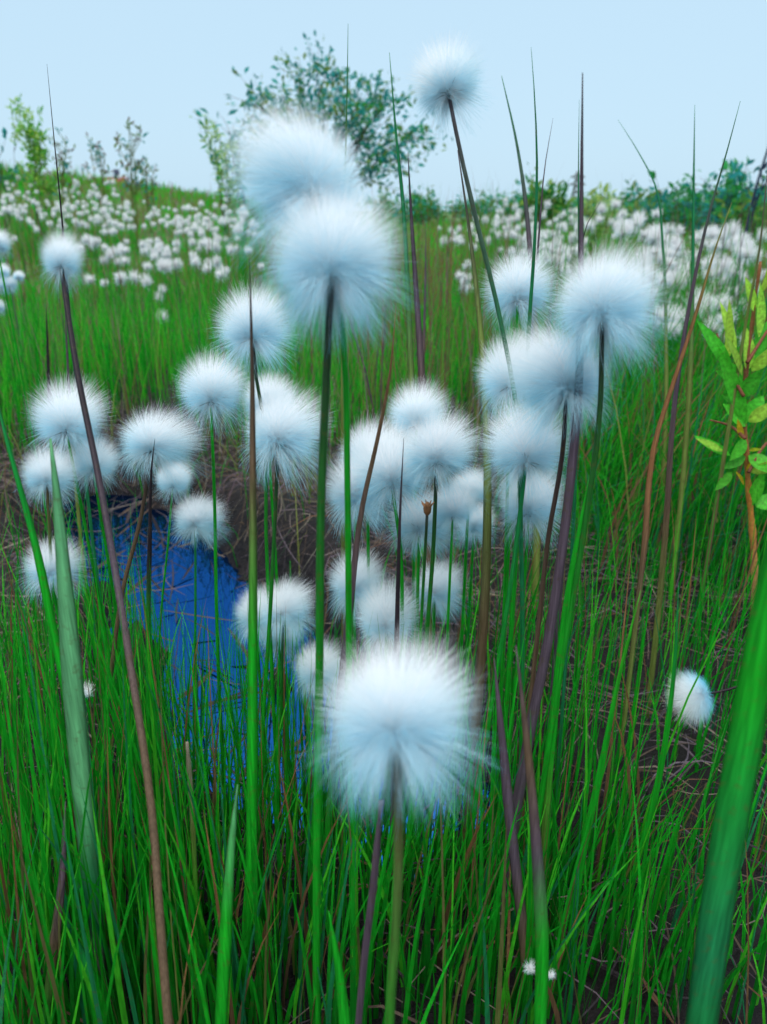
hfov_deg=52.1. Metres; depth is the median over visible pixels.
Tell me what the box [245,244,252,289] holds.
cotton grass
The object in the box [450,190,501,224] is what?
bush
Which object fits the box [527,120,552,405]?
tall sedge
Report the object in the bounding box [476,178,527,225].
bush
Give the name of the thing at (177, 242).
cotton grass
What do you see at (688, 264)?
cotton grass
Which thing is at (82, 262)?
cotton grass
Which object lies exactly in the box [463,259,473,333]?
cotton grass
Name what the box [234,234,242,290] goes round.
cotton grass
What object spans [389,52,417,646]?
tall sedge
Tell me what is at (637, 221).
cotton grass
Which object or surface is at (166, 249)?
cotton grass
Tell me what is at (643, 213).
cotton grass
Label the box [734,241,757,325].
cotton grass
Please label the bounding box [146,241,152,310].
cotton grass
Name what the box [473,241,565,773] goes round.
cotton grass
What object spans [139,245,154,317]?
cotton grass
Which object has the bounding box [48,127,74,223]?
sapling
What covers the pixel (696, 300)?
cotton grass
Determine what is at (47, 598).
tall sedge
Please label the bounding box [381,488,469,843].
cotton grass
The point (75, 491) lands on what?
tall sedge
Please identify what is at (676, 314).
cotton grass
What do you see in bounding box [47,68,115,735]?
tall sedge
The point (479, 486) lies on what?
cotton grass
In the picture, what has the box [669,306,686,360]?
cotton grass
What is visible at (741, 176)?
bush
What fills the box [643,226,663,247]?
cotton grass
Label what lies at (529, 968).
cotton shred
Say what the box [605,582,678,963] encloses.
tall sedge
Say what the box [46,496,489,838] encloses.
drowned stalks
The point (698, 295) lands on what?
cotton grass
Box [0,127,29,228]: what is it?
willow sapling
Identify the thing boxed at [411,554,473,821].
cotton grass
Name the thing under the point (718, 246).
cotton grass
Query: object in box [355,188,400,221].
bush
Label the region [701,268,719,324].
cotton grass
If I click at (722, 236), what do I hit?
cotton grass
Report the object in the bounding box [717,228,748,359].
cotton grass
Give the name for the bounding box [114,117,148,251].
sapling
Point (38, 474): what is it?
cotton grass
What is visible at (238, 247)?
cotton grass
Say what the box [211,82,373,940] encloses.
cotton grass
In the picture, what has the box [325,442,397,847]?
cotton grass
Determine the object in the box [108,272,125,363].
cotton grass
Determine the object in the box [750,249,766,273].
cotton grass
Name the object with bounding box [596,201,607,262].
cotton grass
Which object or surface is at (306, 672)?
cotton grass
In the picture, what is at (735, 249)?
cotton grass
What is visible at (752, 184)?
bush
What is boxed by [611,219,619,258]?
cotton grass
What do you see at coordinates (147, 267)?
cotton grass
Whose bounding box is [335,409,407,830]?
cotton grass
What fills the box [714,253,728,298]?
cotton grass
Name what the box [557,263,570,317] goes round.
cotton grass
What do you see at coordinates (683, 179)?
bush
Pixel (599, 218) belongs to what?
cotton grass
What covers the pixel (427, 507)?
sedge bud
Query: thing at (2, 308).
cotton grass
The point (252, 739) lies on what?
tall sedge
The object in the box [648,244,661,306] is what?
cotton grass
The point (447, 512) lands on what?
cotton grass
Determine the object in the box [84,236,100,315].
cotton grass
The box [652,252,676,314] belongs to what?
cotton grass
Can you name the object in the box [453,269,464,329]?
cotton grass
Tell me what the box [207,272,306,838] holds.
cotton grass
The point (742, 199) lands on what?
bush
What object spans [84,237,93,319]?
cotton grass
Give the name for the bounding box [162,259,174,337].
cotton grass
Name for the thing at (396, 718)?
cotton grass
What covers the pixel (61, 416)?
cotton grass
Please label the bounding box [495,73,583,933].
tall sedge
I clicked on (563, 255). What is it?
cotton grass
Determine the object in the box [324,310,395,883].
tall sedge
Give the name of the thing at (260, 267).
cotton grass
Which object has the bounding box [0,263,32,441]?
cotton grass
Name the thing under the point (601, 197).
bush
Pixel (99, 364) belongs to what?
meadow grass
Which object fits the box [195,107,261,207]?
willow sapling
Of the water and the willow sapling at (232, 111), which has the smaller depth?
the water
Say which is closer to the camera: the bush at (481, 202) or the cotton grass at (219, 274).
the cotton grass at (219, 274)
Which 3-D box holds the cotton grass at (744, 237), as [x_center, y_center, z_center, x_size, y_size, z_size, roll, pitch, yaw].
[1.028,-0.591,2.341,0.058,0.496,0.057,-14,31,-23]
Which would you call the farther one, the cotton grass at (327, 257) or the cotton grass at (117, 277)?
the cotton grass at (117, 277)
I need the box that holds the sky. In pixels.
[0,0,766,210]
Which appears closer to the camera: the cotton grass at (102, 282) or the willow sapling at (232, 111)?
the cotton grass at (102, 282)
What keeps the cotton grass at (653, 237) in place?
on the ground at (240, 551)
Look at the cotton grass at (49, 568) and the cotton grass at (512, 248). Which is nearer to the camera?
the cotton grass at (49, 568)
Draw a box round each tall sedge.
[0,410,109,981]
[42,801,65,1023]
[46,307,53,461]
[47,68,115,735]
[49,439,107,993]
[65,316,89,620]
[75,938,111,1023]
[146,440,154,762]
[185,741,197,1023]
[214,784,237,1023]
[241,258,257,1016]
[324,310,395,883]
[328,911,351,1023]
[341,45,347,719]
[355,799,383,1023]
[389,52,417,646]
[390,439,403,907]
[408,156,431,666]
[418,225,425,505]
[457,150,491,830]
[494,659,532,1012]
[495,50,537,866]
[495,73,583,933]
[501,76,541,617]
[516,646,548,1023]
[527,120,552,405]
[541,474,589,871]
[547,201,600,726]
[556,132,578,806]
[563,591,640,984]
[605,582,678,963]
[618,120,667,554]
[619,203,731,762]
[645,103,739,718]
[667,108,694,612]
[685,539,766,1023]
[692,175,766,643]
[694,590,733,766]
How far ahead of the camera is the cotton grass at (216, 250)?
3.25 m
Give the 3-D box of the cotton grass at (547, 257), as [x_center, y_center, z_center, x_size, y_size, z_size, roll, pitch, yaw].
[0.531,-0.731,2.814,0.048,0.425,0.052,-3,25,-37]
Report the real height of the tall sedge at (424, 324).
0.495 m
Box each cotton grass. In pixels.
[0,229,52,544]
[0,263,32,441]
[0,277,31,452]
[0,297,25,456]
[2,275,38,445]
[12,269,48,448]
[14,534,90,625]
[15,439,81,771]
[23,371,124,739]
[37,225,172,1023]
[65,431,140,778]
[77,243,90,322]
[81,233,91,313]
[82,271,94,328]
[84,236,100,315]
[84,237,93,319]
[98,254,117,321]
[99,278,110,321]
[100,243,122,295]
[103,399,213,759]
[107,245,122,319]
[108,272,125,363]
[114,269,130,332]
[117,244,135,305]
[118,255,130,321]
[123,245,130,254]
[127,269,141,332]
[138,240,165,326]
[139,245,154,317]
[139,272,168,345]
[142,261,154,312]
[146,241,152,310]
[152,459,193,738]
[154,241,162,284]
[154,257,167,350]
[154,290,163,303]
[156,309,172,358]
[158,284,171,345]
[162,245,169,308]
[162,251,169,287]
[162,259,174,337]
[168,488,231,793]
[170,257,185,326]
[172,239,181,307]
[172,346,249,808]
[175,258,182,328]
[190,254,201,338]
[200,264,220,345]
[202,234,220,307]
[203,258,221,306]
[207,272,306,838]
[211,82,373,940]
[211,244,221,297]
[211,256,230,305]
[214,267,232,347]
[221,265,230,313]
[226,242,235,291]
[230,581,281,816]
[231,223,246,296]
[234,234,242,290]
[236,376,336,863]
[237,366,301,751]
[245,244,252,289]
[247,167,417,1023]
[257,260,270,305]
[257,573,315,847]
[260,623,306,825]
[292,637,343,855]
[300,621,506,1023]
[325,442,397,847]
[325,544,388,826]
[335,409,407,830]
[339,411,432,891]
[353,572,423,827]
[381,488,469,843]
[386,375,452,676]
[392,400,484,897]
[399,21,524,853]
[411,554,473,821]
[425,475,480,860]
[444,271,471,345]
[444,281,471,349]
[451,461,496,820]
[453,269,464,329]
[454,501,499,810]
[459,277,465,328]
[460,387,579,904]
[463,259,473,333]
[472,322,544,825]
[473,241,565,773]
[475,315,619,924]
[492,464,576,850]
[502,229,511,267]
[508,245,514,326]
[511,230,517,238]
[518,228,684,947]
[539,248,551,260]
[544,244,569,304]
[550,223,565,279]
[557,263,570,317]
[561,248,572,317]
[584,217,595,258]
[592,215,603,269]
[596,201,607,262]
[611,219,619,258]
[615,220,631,245]
[616,216,631,259]
[617,218,636,256]
[619,207,628,253]
[622,211,644,267]
[628,227,638,257]
[629,258,658,350]
[632,244,654,305]
[634,209,646,265]
[638,227,650,244]
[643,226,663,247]
[645,271,672,391]
[646,227,664,321]
[648,221,664,307]
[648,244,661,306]
[648,302,673,391]
[651,208,662,219]
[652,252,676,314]
[654,242,665,288]
[659,303,684,393]
[660,242,679,306]
[662,221,675,307]
[662,270,676,302]
[662,666,736,731]
[663,315,682,363]
[665,232,680,309]
[667,291,683,306]
[668,269,688,297]
[669,260,684,292]
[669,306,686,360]
[670,223,684,267]
[671,236,685,270]
[677,246,686,260]
[679,237,722,332]
[679,257,698,299]
[679,267,690,295]
[681,284,706,380]
[685,246,701,263]
[686,295,706,330]
[689,230,701,247]
[694,253,717,335]
[695,225,719,289]
[697,237,710,289]
[697,315,723,391]
[698,292,717,356]
[699,254,715,325]
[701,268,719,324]
[704,236,722,255]
[705,278,721,294]
[709,288,734,371]
[710,255,730,292]
[711,261,725,299]
[712,305,739,398]
[714,228,727,294]
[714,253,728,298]
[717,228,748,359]
[718,271,731,291]
[720,235,731,254]
[722,219,743,325]
[723,260,737,284]
[725,283,743,299]
[727,261,741,297]
[728,227,751,294]
[729,257,743,304]
[730,239,747,305]
[731,231,753,296]
[734,227,766,307]
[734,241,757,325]
[734,269,748,297]
[734,295,747,312]
[745,237,756,288]
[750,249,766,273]
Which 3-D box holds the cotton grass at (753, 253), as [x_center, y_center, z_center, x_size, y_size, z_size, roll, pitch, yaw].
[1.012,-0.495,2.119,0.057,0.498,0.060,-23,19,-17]
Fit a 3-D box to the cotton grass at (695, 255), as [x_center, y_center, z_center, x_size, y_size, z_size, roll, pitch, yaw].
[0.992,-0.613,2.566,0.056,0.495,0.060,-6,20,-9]
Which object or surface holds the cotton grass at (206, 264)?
on the ground at (240, 551)
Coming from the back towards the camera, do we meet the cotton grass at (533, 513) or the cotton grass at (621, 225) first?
the cotton grass at (621, 225)
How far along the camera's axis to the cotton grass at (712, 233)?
2.61 m
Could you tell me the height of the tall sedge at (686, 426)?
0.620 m
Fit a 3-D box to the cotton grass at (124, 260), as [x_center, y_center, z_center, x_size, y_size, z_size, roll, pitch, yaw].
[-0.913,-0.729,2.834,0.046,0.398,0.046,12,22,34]
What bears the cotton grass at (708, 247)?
on the ground at (240, 551)
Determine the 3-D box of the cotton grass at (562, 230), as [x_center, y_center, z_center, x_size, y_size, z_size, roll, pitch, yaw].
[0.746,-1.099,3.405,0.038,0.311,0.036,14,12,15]
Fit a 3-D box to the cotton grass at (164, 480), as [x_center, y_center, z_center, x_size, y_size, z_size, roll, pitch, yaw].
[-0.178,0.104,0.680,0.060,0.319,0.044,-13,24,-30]
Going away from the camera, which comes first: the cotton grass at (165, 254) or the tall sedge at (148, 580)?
the tall sedge at (148, 580)
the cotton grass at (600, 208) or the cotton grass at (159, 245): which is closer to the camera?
the cotton grass at (600, 208)
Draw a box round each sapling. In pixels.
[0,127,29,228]
[5,92,62,254]
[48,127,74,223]
[79,132,113,226]
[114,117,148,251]
[133,159,163,232]
[189,112,249,233]
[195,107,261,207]
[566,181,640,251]
[693,261,766,608]
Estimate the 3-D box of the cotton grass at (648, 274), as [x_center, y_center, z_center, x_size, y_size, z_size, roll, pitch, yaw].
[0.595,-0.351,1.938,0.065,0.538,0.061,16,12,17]
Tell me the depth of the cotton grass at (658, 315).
1.60 m
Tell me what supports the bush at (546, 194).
on the ground at (240, 551)
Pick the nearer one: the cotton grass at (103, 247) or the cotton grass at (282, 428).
the cotton grass at (282, 428)
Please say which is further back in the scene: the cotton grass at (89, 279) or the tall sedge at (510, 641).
the cotton grass at (89, 279)
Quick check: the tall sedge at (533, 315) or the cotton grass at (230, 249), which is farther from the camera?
the cotton grass at (230, 249)
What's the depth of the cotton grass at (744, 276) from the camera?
2.33 m
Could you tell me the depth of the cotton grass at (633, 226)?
2.27 m
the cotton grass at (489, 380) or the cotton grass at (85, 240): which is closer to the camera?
the cotton grass at (489, 380)
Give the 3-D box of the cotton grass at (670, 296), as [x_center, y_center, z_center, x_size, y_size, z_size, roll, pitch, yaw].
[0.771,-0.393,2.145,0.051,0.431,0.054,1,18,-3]
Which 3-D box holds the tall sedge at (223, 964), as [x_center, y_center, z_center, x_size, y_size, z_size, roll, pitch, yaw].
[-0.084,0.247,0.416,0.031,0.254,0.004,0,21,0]
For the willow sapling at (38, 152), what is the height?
1.127 m
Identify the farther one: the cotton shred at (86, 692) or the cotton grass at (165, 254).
the cotton grass at (165, 254)
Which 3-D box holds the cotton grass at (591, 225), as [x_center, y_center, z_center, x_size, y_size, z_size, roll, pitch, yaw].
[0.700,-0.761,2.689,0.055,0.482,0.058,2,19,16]
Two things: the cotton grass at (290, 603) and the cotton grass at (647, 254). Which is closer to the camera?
the cotton grass at (290, 603)
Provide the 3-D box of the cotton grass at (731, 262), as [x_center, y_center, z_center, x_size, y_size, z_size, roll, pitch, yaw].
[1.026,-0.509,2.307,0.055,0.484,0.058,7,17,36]
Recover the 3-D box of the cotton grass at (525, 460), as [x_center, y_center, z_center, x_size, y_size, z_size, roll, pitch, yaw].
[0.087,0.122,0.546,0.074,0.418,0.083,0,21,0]
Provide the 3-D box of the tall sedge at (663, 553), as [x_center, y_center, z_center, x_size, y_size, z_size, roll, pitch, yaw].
[0.281,-0.050,0.752,0.023,0.613,0.002,0,21,0]
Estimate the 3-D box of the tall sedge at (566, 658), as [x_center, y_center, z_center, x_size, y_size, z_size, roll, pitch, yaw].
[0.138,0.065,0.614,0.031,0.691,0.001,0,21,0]
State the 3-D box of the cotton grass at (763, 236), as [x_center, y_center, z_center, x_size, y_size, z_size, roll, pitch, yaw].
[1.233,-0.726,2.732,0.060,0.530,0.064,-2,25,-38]
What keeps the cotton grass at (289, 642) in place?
on the ground at (240, 551)
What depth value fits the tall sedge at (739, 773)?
0.29 m
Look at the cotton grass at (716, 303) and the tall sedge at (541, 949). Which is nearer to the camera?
the tall sedge at (541, 949)
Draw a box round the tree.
[225,29,452,198]
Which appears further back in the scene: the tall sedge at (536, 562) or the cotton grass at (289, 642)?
the tall sedge at (536, 562)
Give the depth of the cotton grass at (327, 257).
0.31 m
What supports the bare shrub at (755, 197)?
on the ground at (240, 551)
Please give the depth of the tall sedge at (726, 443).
0.88 m
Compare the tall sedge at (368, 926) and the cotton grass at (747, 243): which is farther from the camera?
the cotton grass at (747, 243)
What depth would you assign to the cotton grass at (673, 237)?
2.39 m
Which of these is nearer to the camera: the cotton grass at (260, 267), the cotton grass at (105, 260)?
the cotton grass at (260, 267)
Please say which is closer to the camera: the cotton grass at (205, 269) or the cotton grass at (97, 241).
the cotton grass at (205, 269)
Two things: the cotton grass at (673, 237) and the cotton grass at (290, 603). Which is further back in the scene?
the cotton grass at (673, 237)
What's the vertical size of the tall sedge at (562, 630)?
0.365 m
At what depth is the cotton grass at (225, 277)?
2.84 m
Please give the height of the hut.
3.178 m
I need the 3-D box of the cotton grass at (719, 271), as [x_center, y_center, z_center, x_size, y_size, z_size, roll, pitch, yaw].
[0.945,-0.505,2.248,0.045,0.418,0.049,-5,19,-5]
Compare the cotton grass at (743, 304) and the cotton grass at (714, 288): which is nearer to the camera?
the cotton grass at (743, 304)
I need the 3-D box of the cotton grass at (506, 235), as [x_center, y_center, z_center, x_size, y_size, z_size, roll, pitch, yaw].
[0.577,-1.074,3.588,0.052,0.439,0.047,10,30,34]
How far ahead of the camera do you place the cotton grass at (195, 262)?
2.60 m
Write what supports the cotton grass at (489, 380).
on the ground at (240, 551)
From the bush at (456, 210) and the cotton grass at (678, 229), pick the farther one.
the bush at (456, 210)
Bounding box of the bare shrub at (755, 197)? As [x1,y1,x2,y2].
[744,150,766,238]
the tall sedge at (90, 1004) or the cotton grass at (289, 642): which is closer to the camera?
the tall sedge at (90, 1004)
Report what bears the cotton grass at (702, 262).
on the ground at (240, 551)
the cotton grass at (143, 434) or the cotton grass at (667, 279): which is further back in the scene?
the cotton grass at (667, 279)
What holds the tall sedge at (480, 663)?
on the ground at (240, 551)
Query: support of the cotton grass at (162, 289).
on the ground at (240, 551)
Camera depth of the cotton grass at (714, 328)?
1.68 m
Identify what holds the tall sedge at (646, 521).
on the ground at (240, 551)
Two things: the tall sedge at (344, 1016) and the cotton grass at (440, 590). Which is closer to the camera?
the tall sedge at (344, 1016)
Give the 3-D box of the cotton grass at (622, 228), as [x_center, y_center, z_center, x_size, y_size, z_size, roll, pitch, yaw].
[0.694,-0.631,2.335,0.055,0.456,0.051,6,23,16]
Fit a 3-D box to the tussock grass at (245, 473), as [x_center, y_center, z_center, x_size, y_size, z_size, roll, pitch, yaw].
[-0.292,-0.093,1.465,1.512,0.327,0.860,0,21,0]
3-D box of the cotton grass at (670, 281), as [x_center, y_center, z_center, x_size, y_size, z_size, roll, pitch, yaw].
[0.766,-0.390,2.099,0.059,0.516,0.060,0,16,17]
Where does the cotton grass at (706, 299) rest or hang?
on the ground at (240, 551)
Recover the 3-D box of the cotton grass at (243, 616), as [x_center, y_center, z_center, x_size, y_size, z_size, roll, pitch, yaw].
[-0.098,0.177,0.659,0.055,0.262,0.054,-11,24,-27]
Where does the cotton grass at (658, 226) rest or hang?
on the ground at (240, 551)
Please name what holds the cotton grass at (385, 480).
on the ground at (240, 551)
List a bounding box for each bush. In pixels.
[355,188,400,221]
[380,188,440,223]
[382,185,450,226]
[398,184,440,217]
[443,193,483,223]
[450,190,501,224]
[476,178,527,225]
[509,162,588,236]
[562,191,602,218]
[574,175,647,221]
[608,183,660,236]
[616,180,669,216]
[629,170,738,243]
[643,177,686,209]
[668,156,766,240]
[706,182,761,213]
[714,188,766,243]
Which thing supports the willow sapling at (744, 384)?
on the ground at (240, 551)
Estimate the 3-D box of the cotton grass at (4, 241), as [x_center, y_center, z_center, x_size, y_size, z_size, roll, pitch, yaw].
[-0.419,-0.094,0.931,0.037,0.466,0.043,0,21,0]
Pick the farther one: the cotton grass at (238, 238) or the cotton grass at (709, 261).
the cotton grass at (238, 238)
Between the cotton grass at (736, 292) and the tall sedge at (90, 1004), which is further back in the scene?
the cotton grass at (736, 292)
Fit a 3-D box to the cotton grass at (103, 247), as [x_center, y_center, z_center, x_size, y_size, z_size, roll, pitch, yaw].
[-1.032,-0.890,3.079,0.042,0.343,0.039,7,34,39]
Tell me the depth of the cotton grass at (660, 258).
2.19 m
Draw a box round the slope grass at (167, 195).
[0,161,766,302]
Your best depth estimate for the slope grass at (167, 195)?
6.97 m
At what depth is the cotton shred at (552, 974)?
0.44 m
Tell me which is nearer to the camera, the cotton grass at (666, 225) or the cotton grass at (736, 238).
the cotton grass at (736, 238)
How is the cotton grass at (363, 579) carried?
on the ground at (240, 551)
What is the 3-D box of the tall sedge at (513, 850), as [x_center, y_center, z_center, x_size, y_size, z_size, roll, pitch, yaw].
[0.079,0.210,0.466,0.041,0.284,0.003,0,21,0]
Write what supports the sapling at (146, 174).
on the ground at (240, 551)
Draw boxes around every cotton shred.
[84,681,93,697]
[522,958,534,975]
[549,969,555,978]
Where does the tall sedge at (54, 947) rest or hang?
on the ground at (240, 551)
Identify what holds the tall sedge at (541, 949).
on the ground at (240, 551)
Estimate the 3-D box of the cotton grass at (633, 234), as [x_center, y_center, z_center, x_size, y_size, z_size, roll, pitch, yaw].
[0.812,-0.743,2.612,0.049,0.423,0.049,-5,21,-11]
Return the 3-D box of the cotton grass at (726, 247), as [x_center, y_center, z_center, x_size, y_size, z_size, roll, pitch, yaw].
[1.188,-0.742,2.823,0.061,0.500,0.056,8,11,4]
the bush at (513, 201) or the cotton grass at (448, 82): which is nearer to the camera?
the cotton grass at (448, 82)
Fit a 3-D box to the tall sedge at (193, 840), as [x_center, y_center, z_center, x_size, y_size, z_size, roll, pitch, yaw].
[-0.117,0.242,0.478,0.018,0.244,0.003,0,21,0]
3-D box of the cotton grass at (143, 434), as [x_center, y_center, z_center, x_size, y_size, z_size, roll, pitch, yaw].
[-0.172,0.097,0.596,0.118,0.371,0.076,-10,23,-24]
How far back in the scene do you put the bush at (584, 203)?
23.56 m
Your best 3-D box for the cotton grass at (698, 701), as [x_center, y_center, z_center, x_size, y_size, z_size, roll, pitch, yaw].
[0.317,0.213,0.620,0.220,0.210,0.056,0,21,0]
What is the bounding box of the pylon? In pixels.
[569,171,585,208]
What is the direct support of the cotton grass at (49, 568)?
on the ground at (240, 551)
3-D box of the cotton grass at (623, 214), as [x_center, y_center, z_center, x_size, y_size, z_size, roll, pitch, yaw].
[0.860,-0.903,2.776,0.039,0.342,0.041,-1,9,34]
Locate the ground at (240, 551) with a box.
[0,179,766,1023]
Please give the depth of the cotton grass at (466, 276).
2.50 m
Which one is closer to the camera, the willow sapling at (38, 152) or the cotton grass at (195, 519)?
the cotton grass at (195, 519)
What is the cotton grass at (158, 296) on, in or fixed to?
on the ground at (240, 551)
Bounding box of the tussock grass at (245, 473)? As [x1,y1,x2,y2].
[0,346,659,592]
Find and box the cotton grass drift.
[0,165,730,332]
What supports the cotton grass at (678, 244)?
on the ground at (240, 551)
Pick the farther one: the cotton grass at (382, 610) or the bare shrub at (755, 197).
the bare shrub at (755, 197)
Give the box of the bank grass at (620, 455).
[433,210,766,610]
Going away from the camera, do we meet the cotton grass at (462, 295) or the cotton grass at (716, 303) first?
the cotton grass at (716, 303)
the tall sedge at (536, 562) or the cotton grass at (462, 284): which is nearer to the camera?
the tall sedge at (536, 562)
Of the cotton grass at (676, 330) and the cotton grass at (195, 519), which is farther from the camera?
the cotton grass at (676, 330)
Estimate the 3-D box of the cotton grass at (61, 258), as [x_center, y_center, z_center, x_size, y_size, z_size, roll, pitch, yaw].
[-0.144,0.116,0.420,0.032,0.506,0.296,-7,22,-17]
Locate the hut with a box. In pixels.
[102,169,127,184]
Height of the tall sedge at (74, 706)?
0.427 m
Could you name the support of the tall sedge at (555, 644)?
on the ground at (240, 551)
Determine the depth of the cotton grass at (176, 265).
2.62 m
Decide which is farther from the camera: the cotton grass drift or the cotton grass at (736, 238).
the cotton grass drift
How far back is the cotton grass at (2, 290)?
1.54 m
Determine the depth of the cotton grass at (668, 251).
2.14 m
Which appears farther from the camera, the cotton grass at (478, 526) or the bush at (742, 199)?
the bush at (742, 199)
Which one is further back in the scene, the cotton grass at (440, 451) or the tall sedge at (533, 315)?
the tall sedge at (533, 315)
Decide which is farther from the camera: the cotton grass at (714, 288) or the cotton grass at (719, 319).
the cotton grass at (714, 288)
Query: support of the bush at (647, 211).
on the ground at (240, 551)
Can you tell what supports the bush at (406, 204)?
on the ground at (240, 551)
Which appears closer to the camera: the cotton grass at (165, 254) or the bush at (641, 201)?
the cotton grass at (165, 254)
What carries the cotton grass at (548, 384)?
on the ground at (240, 551)
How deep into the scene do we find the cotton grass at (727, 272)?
2.26 m
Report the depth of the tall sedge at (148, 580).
0.55 m
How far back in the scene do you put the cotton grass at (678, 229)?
2.73 m
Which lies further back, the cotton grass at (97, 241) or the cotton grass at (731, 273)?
the cotton grass at (97, 241)
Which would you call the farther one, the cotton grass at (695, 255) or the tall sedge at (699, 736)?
the cotton grass at (695, 255)
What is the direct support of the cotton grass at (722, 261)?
on the ground at (240, 551)
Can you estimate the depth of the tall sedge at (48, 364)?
1.10 m
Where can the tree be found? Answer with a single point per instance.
(368, 104)
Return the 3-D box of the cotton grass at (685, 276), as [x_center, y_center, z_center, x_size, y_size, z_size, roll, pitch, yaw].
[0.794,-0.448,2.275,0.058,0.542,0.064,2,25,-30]
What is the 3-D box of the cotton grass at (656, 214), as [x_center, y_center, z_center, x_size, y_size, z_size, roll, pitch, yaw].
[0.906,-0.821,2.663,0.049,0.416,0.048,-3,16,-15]
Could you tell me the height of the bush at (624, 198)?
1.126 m
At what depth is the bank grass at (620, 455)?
1.23 m
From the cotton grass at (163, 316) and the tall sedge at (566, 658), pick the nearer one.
the tall sedge at (566, 658)
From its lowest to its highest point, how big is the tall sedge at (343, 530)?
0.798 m
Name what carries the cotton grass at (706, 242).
on the ground at (240, 551)
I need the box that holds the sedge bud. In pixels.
[405,500,433,876]
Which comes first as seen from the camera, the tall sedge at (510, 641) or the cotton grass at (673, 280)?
the tall sedge at (510, 641)
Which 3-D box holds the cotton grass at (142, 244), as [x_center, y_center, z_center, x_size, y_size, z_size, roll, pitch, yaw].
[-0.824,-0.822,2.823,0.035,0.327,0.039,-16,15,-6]
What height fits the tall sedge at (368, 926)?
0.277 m
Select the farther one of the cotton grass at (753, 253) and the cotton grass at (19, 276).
the cotton grass at (753, 253)
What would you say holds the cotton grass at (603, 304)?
on the ground at (240, 551)
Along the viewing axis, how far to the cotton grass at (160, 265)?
2.45 m
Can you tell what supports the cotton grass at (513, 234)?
on the ground at (240, 551)
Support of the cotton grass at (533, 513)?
on the ground at (240, 551)
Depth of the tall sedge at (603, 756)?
0.47 m
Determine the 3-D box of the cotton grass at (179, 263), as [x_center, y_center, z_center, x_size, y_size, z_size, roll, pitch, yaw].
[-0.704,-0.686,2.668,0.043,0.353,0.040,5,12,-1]
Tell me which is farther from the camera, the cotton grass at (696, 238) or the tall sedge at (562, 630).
the cotton grass at (696, 238)
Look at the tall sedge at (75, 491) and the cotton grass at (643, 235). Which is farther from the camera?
the cotton grass at (643, 235)
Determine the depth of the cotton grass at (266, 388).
0.63 m
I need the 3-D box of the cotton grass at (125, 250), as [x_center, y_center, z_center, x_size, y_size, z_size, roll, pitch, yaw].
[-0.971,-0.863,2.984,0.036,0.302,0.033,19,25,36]
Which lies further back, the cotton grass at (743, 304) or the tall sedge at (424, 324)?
the cotton grass at (743, 304)
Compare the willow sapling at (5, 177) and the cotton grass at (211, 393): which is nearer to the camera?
the cotton grass at (211, 393)
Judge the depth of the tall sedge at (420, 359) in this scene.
0.77 m
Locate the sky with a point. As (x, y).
(646, 66)
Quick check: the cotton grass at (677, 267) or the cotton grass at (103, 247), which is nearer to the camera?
the cotton grass at (677, 267)
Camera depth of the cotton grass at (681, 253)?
2.61 m
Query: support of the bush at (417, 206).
on the ground at (240, 551)
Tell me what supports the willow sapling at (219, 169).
on the ground at (240, 551)
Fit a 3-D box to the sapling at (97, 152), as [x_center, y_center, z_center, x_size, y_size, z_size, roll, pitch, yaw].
[-2.700,-3.080,7.391,0.304,0.924,0.197,0,21,0]
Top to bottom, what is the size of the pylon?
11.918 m
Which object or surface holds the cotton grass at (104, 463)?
on the ground at (240, 551)
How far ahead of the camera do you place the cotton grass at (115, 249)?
2.98 m
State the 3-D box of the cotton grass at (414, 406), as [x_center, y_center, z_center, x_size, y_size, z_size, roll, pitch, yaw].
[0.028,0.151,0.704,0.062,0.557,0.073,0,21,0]
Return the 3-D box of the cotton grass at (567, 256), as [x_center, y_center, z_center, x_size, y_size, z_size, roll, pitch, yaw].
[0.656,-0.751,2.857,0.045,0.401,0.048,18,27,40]
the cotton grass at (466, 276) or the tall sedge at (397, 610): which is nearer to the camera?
the tall sedge at (397, 610)
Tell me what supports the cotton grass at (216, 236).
on the ground at (240, 551)
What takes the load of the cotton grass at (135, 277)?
on the ground at (240, 551)
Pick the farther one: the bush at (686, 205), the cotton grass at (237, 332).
the bush at (686, 205)
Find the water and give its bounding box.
[51,494,563,909]
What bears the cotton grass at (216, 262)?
on the ground at (240, 551)
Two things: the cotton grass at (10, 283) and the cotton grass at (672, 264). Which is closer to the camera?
the cotton grass at (10, 283)
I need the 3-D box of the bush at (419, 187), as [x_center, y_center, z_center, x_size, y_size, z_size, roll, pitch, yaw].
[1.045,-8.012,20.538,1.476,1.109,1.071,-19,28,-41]
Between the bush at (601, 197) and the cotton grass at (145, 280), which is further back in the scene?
the bush at (601, 197)
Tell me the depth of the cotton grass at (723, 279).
2.39 m
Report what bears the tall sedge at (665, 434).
on the ground at (240, 551)
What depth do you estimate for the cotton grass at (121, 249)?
2.96 m
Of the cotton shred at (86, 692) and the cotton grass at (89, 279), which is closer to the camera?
the cotton shred at (86, 692)

